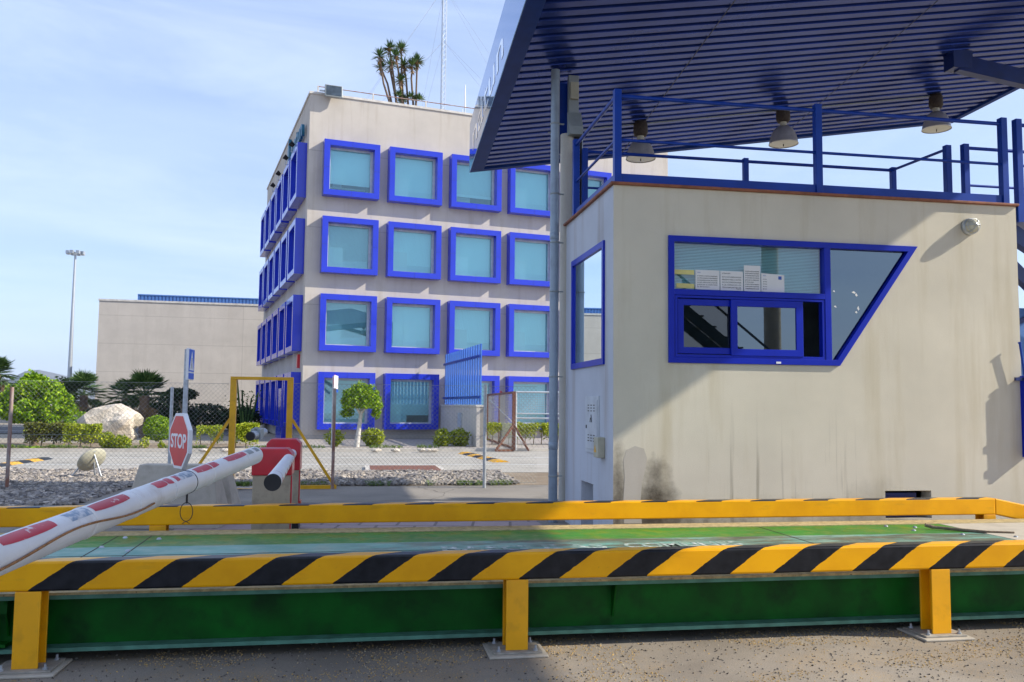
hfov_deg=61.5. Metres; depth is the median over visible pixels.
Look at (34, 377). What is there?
ball tree
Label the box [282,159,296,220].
window
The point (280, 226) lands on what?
window
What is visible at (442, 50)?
antenna mast
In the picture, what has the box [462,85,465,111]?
whip antenna
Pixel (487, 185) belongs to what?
window
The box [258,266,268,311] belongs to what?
window
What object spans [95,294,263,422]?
warehouse
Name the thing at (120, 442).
shrub
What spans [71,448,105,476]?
satellite dish
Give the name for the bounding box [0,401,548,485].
ground
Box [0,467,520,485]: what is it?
gravel
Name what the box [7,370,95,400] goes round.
hills
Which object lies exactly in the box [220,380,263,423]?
tall succulent
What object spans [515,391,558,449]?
gate
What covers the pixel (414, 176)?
window
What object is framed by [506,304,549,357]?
window
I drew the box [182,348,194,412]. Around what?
crossing sign
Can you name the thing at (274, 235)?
window
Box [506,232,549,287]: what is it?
window
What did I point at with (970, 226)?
bulkhead lamp
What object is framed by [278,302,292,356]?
window
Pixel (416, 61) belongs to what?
roof yucca
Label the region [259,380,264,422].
window
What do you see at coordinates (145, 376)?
fan palm
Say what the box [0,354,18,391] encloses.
fan palm
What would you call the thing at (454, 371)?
blue corrugated metal fence
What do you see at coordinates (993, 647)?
ochre grit
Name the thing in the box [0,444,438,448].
weeds
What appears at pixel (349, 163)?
window
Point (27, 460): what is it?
speed bump
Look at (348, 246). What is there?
window
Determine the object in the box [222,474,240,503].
concrete barrier
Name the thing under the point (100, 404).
dark shrub
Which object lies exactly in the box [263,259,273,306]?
window
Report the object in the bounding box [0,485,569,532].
asphalt lane
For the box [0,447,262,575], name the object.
barrier boom
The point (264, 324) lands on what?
window
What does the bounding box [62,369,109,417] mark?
fan palm
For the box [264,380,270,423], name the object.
window
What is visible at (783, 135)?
bay lamp
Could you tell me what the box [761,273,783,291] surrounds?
notice
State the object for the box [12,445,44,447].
shrub
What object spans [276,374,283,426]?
window
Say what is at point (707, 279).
notice
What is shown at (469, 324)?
window
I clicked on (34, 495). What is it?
gravel
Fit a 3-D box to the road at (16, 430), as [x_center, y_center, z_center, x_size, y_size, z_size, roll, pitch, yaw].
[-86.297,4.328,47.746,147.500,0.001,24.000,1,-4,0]
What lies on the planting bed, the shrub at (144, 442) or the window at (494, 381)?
the shrub at (144, 442)
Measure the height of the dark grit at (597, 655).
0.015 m
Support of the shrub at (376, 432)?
on the pavement
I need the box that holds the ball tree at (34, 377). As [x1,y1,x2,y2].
[0,368,78,445]
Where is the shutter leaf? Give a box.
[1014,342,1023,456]
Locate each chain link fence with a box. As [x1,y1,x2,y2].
[0,380,228,486]
[292,383,536,488]
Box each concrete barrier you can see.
[122,463,227,528]
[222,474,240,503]
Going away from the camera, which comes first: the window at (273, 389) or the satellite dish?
the satellite dish
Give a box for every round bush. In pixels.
[64,411,85,422]
[142,415,168,441]
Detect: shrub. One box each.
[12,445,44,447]
[83,402,104,413]
[97,431,114,447]
[110,434,131,448]
[136,395,200,431]
[139,437,149,447]
[157,440,165,447]
[189,403,227,429]
[214,405,264,429]
[322,428,345,446]
[360,427,385,445]
[431,427,454,446]
[451,427,471,445]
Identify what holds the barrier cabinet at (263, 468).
on the asphalt lane
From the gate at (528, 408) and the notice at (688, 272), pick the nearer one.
the notice at (688, 272)
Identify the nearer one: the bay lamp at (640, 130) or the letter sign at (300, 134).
the bay lamp at (640, 130)
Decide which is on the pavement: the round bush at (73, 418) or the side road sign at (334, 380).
the side road sign at (334, 380)
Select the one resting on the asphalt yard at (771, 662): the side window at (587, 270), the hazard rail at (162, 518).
the hazard rail at (162, 518)
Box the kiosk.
[563,181,1023,524]
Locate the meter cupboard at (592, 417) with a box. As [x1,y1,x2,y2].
[585,396,599,452]
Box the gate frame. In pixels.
[198,376,335,488]
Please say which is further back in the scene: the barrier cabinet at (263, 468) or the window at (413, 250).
the window at (413, 250)
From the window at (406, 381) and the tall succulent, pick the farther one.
the tall succulent
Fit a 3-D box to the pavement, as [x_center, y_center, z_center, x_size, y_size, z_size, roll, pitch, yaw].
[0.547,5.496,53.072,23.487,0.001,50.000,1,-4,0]
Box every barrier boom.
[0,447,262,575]
[246,427,267,440]
[264,449,296,490]
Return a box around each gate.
[486,391,528,451]
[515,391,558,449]
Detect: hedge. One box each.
[22,421,64,446]
[62,423,102,446]
[195,425,223,443]
[235,422,259,447]
[486,422,558,444]
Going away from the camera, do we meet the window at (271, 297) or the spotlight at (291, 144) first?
the spotlight at (291, 144)
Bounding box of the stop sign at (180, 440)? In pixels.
[169,413,192,470]
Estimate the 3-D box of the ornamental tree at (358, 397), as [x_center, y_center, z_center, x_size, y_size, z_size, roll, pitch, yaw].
[-5.312,2.555,30.343,1.608,2.368,1.434,1,-4,0]
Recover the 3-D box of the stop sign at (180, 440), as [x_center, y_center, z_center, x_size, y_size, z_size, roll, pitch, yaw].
[-3.998,1.316,10.596,0.222,0.849,0.670,4,-6,-40]
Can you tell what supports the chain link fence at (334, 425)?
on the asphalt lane
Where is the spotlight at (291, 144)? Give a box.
[289,141,294,151]
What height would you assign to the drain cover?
0.054 m
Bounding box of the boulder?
[77,403,143,442]
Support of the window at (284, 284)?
in the office building
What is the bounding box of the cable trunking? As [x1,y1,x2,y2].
[567,75,582,204]
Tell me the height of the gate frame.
2.094 m
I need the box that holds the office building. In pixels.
[255,91,667,438]
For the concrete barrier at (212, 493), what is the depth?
11.01 m
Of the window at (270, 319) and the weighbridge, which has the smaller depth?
the weighbridge
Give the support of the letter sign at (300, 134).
attached to the office building
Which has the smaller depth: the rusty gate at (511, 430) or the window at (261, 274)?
the rusty gate at (511, 430)
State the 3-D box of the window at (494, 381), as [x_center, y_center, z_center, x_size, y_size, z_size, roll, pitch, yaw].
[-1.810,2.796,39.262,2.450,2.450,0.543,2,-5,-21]
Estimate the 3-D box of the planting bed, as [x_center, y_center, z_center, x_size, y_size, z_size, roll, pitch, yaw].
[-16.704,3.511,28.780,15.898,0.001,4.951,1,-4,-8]
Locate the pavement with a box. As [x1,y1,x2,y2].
[235,438,558,448]
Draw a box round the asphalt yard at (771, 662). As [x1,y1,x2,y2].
[0,618,1023,681]
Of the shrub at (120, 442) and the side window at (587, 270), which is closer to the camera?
the side window at (587, 270)
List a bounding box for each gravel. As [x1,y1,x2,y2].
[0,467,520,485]
[0,484,126,505]
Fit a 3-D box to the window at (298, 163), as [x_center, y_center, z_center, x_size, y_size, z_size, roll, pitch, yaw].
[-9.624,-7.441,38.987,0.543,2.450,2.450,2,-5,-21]
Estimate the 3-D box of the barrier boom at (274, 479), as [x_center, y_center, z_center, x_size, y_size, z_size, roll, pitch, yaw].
[-2.281,1.205,8.675,0.140,0.183,5.028,2,-5,-13]
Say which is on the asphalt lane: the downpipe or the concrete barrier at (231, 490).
the downpipe
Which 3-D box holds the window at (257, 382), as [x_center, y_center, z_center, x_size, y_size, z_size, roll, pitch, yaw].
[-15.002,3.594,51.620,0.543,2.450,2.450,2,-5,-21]
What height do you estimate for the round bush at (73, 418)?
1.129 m
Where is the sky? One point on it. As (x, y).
(148, 139)
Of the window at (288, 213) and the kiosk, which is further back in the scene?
the window at (288, 213)
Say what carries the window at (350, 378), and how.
in the office building
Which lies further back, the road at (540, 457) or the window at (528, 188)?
the window at (528, 188)
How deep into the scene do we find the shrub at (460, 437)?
31.48 m
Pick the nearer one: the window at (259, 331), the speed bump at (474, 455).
the speed bump at (474, 455)
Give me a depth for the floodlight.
37.63 m
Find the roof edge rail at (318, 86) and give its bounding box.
[317,85,473,108]
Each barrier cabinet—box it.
[251,447,294,528]
[266,438,301,528]
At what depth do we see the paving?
11.41 m
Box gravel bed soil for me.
[127,473,557,486]
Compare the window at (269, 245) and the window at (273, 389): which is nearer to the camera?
the window at (273, 389)
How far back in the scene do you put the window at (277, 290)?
44.76 m
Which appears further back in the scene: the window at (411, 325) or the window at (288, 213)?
the window at (288, 213)
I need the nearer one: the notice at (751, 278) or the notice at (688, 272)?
the notice at (688, 272)
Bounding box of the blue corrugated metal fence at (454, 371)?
[440,344,483,446]
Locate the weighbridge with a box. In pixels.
[0,519,1023,653]
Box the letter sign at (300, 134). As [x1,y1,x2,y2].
[287,124,304,162]
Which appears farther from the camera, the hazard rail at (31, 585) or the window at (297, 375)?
the window at (297, 375)
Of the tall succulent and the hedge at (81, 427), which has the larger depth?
the tall succulent
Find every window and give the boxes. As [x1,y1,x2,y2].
[255,380,259,420]
[256,323,266,365]
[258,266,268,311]
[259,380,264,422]
[260,210,270,257]
[261,319,272,363]
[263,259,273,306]
[264,199,275,249]
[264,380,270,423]
[266,314,277,361]
[268,250,280,301]
[269,376,276,425]
[270,187,282,240]
[271,308,284,359]
[273,241,286,295]
[275,174,288,231]
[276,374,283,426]
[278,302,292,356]
[280,230,294,288]
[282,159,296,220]
[283,372,300,428]
[285,294,302,353]
[287,218,304,280]
[289,142,306,208]
[316,372,375,429]
[318,293,376,352]
[320,215,378,276]
[322,138,380,200]
[382,373,438,429]
[384,297,440,354]
[385,221,441,280]
[387,146,442,206]
[446,300,500,356]
[446,375,499,421]
[447,227,500,284]
[449,154,501,212]
[505,376,548,423]
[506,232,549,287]
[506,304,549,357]
[507,165,550,217]
[571,240,604,369]
[588,170,611,197]
[668,235,917,365]
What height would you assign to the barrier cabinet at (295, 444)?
1.152 m
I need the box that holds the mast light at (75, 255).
[66,250,84,380]
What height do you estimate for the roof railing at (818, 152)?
1.120 m
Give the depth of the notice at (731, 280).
10.19 m
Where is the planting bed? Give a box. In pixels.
[0,443,255,448]
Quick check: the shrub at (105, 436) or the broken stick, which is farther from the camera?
the shrub at (105, 436)
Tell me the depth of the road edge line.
22.77 m
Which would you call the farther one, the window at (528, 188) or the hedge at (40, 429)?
the window at (528, 188)
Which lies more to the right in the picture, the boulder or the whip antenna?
the whip antenna
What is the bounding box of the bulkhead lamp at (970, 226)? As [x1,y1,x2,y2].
[961,218,980,234]
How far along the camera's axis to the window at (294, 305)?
37.39 m
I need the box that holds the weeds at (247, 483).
[235,479,512,486]
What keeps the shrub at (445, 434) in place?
on the pavement
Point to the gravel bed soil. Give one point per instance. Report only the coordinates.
(540, 479)
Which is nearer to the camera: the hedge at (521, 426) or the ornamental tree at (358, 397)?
the ornamental tree at (358, 397)
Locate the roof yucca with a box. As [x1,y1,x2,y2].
[370,40,424,105]
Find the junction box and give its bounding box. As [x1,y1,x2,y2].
[594,437,604,457]
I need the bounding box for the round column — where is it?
[558,83,573,520]
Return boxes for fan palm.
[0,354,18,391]
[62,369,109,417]
[101,378,138,409]
[115,368,168,437]
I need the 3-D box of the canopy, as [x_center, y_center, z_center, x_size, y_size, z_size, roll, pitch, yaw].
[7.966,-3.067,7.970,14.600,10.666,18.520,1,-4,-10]
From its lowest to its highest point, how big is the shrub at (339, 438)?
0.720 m
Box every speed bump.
[0,457,51,466]
[458,452,507,461]
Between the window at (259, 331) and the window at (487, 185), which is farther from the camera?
the window at (259, 331)
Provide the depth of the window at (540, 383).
40.52 m
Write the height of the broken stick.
0.061 m
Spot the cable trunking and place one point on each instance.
(574, 124)
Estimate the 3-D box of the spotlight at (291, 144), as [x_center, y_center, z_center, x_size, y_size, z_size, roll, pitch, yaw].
[-9.915,-8.880,39.432,0.623,0.526,0.260,2,-5,-21]
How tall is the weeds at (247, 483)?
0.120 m
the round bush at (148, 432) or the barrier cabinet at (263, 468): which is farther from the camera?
the round bush at (148, 432)
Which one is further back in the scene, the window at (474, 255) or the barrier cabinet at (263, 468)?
the window at (474, 255)
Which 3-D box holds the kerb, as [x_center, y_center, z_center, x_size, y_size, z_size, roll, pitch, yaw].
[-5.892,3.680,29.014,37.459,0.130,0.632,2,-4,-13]
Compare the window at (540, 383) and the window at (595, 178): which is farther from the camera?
the window at (595, 178)
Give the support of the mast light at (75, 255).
on the ground at (268, 437)
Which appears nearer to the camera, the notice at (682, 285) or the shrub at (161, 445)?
the notice at (682, 285)
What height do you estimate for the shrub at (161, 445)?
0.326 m
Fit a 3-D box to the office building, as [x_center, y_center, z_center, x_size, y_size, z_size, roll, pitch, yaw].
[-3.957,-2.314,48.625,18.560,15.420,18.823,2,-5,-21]
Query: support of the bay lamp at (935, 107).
hanging from the canopy
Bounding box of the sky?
[0,0,1023,379]
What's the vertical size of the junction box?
0.240 m
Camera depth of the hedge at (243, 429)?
28.79 m
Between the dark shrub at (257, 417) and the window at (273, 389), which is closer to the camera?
the window at (273, 389)
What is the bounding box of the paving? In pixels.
[174,520,541,529]
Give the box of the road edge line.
[16,464,548,464]
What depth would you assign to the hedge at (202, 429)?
28.75 m
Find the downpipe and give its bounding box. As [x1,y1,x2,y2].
[548,69,563,522]
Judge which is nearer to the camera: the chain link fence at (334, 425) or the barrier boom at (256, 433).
the barrier boom at (256, 433)
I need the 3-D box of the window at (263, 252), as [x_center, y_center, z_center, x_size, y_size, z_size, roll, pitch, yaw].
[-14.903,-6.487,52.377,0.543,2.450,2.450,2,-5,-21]
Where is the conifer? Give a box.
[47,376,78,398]
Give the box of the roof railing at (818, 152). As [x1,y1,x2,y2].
[572,89,1009,215]
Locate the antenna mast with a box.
[368,0,488,108]
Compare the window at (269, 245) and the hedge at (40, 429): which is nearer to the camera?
the hedge at (40, 429)
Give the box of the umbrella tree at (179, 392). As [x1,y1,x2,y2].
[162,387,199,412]
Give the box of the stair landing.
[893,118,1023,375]
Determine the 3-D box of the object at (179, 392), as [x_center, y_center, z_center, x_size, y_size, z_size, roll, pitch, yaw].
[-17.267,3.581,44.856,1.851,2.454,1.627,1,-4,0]
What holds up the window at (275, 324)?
in the office building
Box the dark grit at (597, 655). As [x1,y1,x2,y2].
[1,619,1023,681]
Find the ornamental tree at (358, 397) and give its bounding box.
[339,380,382,446]
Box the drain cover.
[365,465,444,470]
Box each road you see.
[0,427,268,434]
[0,451,558,471]
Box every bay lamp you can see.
[626,120,655,162]
[768,110,798,148]
[921,93,951,133]
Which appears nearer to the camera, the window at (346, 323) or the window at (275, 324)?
the window at (346, 323)
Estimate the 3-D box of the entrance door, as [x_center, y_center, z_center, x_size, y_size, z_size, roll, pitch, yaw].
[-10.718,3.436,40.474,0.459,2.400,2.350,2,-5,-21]
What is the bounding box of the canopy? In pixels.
[469,0,1023,172]
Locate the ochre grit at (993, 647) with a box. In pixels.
[5,621,1023,681]
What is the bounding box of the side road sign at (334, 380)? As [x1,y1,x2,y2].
[331,375,337,447]
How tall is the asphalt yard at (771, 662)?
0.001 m
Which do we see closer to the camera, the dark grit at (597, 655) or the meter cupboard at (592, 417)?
the dark grit at (597, 655)
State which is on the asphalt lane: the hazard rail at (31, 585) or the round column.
the round column
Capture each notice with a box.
[674,269,693,274]
[676,283,693,288]
[695,270,719,289]
[720,271,742,290]
[744,265,760,291]
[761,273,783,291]
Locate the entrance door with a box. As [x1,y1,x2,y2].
[275,388,285,437]
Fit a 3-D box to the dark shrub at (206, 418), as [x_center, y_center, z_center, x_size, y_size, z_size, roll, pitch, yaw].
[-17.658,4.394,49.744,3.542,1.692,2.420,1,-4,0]
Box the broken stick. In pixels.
[924,523,1014,532]
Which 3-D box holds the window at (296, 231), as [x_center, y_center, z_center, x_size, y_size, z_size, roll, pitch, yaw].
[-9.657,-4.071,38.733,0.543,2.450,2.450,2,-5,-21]
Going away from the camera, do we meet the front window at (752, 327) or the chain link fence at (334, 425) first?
the front window at (752, 327)
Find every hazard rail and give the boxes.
[0,497,1023,530]
[0,540,1023,679]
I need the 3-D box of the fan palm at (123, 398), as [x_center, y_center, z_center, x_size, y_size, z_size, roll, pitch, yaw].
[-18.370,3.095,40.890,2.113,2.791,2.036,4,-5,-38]
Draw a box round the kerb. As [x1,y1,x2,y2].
[0,448,558,451]
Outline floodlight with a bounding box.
[319,84,342,98]
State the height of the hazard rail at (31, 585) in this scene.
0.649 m
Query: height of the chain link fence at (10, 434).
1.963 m
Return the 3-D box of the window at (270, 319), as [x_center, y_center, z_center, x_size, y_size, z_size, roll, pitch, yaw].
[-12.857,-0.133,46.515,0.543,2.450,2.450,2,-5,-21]
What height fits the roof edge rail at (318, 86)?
0.330 m

